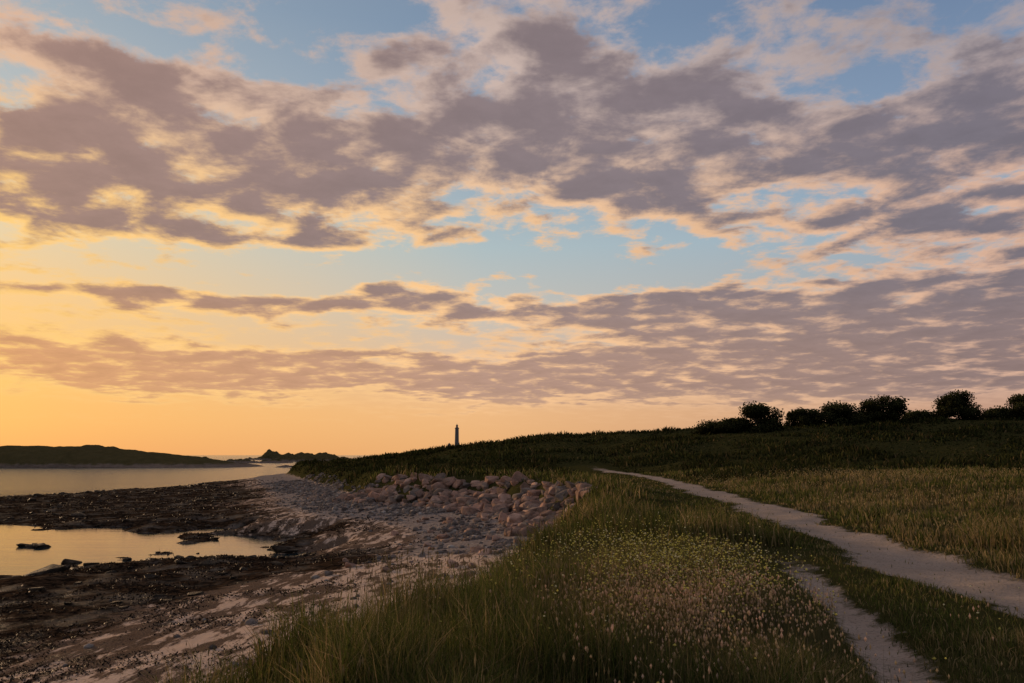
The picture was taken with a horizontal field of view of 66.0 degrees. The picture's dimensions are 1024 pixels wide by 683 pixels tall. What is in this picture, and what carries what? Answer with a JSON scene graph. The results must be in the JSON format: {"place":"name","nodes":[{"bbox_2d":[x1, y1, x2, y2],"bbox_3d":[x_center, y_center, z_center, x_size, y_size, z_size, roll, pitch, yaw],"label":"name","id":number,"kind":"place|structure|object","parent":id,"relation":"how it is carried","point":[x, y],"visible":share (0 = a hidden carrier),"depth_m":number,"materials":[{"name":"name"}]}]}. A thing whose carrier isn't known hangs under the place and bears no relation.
{"place":"outdoors","nodes":[
{"label":"outdoors","id":0,"kind":"place"},
{"bbox_2d":[0,445,262,467],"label":"grassy island","id":1,"kind":"structure","parent":0,"point":[83,456],"depth_m":288.92,"materials":[{"name":"green plant"}]},
{"bbox_2d":[0,455,370,575],"bbox_3d":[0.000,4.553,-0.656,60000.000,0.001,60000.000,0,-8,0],"label":"sea water","id":2,"kind":"structure","parent":0,"point":[97,544],"depth_m":46.68,"materials":[{"name":"grey liquid"}]},
{"bbox_2d":[0,420,1023,682],"bbox_3d":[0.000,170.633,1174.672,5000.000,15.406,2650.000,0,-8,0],"label":"terrain","id":3,"kind":"structure","parent":0,"point":[962,578],"depth_m":22.33,"materials":[{"name":"stone"}]},
{"bbox_2d":[0,481,315,612],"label":"foreshore rocks","id":4,"kind":"object","parent":3,"relation":"on","point":[50,568],"visible":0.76,"depth_m":37.26,"materials":[{"name":"stone"}]},
{"bbox_2d":[0,477,491,682],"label":"seaweed","id":5,"kind":"object","parent":3,"relation":"on","point":[144,617],"visible":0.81,"depth_m":23.98,"materials":[{"name":"brown plant"}]},
{"bbox_2d":[203,456,292,462],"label":"offshore rocks","id":6,"kind":"object","parent":3,"relation":"on","point":[254,461],"visible":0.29,"depth_m":457.14,"materials":[{"name":"grey stone"}]},
{"bbox_2d":[244,449,337,459],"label":"offshore rocks","id":7,"kind":"object","parent":3,"relation":"on","point":[268,454],"visible":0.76,"depth_m":761.60,"materials":[{"name":"grey stone"}]},
{"bbox_2d":[62,473,557,666],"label":"shingle cobbles","id":8,"kind":"object","parent":3,"relation":"on","point":[318,490],"visible":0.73,"depth_m":46.31,"materials":[{"name":"stone"}]},
{"bbox_2d":[270,454,352,461],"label":"offshore rocks","id":9,"kind":"object","parent":3,"relation":"on","point":[302,457],"visible":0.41,"depth_m":560.54,"materials":[{"name":"grey stone"}]},
{"bbox_2d":[324,509,520,575],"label":"beach boulders","id":10,"kind":"object","parent":3,"relation":"on","point":[475,549],"visible":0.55,"depth_m":30.06,"materials":[{"name":"stone"}]},
{"bbox_2d":[334,471,593,536],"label":"rock armour wall","id":11,"kind":"structure","parent":3,"relation":"on","point":[517,512],"depth_m":44.71,"materials":[{"name":"stone"}]},
{"bbox_2d":[115,507,1023,682],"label":"grass","id":12,"kind":"structure","parent":3,"relation":"on","point":[494,662],"depth_m":5.79,"materials":[{"name":"green plant"}]},
{"bbox_2d":[289,414,1023,486],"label":"bracken scrub","id":13,"kind":"object","parent":3,"relation":"on","point":[381,462],"visible":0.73,"depth_m":81.15,"materials":[{"name":"green plant"}]},
{"bbox_2d":[690,419,736,434],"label":"windswept tree","id":14,"kind":"object","parent":3,"relation":"on","point":[715,426],"visible":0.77,"depth_m":101.43,"materials":[{"name":"green plant"}]},
{"bbox_2d":[440,512,1020,682],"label":"wild flowers","id":15,"kind":"object","parent":3,"relation":"on","point":[733,565],"visible":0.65,"depth_m":8.42,"materials":[{"name":"white plant"}]},
{"bbox_2d":[722,416,753,432],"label":"windswept tree","id":16,"kind":"object","parent":3,"relation":"on","point":[735,427],"visible":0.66,"depth_m":100.01,"materials":[{"name":"green plant"}]},
{"bbox_2d":[488,546,1023,682],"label":"hare tail grass","id":17,"kind":"structure","parent":3,"relation":"on","point":[707,630],"depth_m":6.24,"materials":[{"name":"beige plant"}]},
{"bbox_2d":[728,401,785,431],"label":"windswept tree","id":18,"kind":"object","parent":3,"relation":"on","point":[755,414],"visible":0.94,"depth_m":98.83,"materials":[{"name":"green plant"}]},
{"bbox_2d":[784,407,823,426],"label":"windswept tree","id":19,"kind":"object","parent":3,"relation":"on","point":[797,417],"visible":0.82,"depth_m":102.70,"materials":[{"name":"green plant"}]},
{"bbox_2d":[812,400,875,425],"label":"windswept tree","id":20,"kind":"object","parent":3,"relation":"on","point":[836,412],"visible":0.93,"depth_m":101.19,"materials":[{"name":"green plant"}]},
{"bbox_2d":[856,394,908,422],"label":"windswept tree","id":21,"kind":"object","parent":3,"relation":"on","point":[893,409],"visible":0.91,"depth_m":101.38,"materials":[{"name":"green plant"}]},
{"bbox_2d":[898,408,949,421],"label":"windswept tree","id":22,"kind":"object","parent":3,"relation":"on","point":[917,414],"visible":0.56,"depth_m":106.22,"materials":[{"name":"green plant"}]},
{"bbox_2d":[931,389,986,419],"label":"windswept tree","id":23,"kind":"object","parent":3,"relation":"on","point":[953,404],"visible":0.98,"depth_m":103.06,"materials":[{"name":"green plant"}]},
{"bbox_2d":[980,405,1019,419],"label":"windswept tree","id":24,"kind":"object","parent":3,"relation":"on","point":[1002,412],"visible":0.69,"depth_m":104.00,"materials":[{"name":"green plant"}]},
{"bbox_2d":[1004,393,1023,419],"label":"windswept tree","id":25,"kind":"object","parent":3,"relation":"on","point":[1017,402],"visible":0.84,"depth_m":103.45,"materials":[{"name":"green plant"}]},
{"bbox_2d":[0,0,1023,454],"label":"sky","id":26,"kind":"structure","parent":0,"point":[228,227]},
{"bbox_2d":[355,462,1023,568],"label":"grass","id":27,"kind":"structure","parent":0,"point":[597,506],"depth_m":22.68,"materials":[{"name":"green plant"}]},
{"bbox_2d":[692,466,1023,554],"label":"seeding meadow grass","id":28,"kind":"structure","parent":0,"point":[890,471],"depth_m":31.37,"materials":[{"name":"beige plant"}]},
{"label":"lighthouse islet","id":29,"kind":"structure","parent":0,"visible":0},
{"bbox_2d":[455,425,458,444],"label":"lighthouse","id":30,"kind":"object","parent":29,"relation":"on","point":[457,435],"visible":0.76,"depth_m":1982.70,"materials":[{"name":"stone"}]}
]}

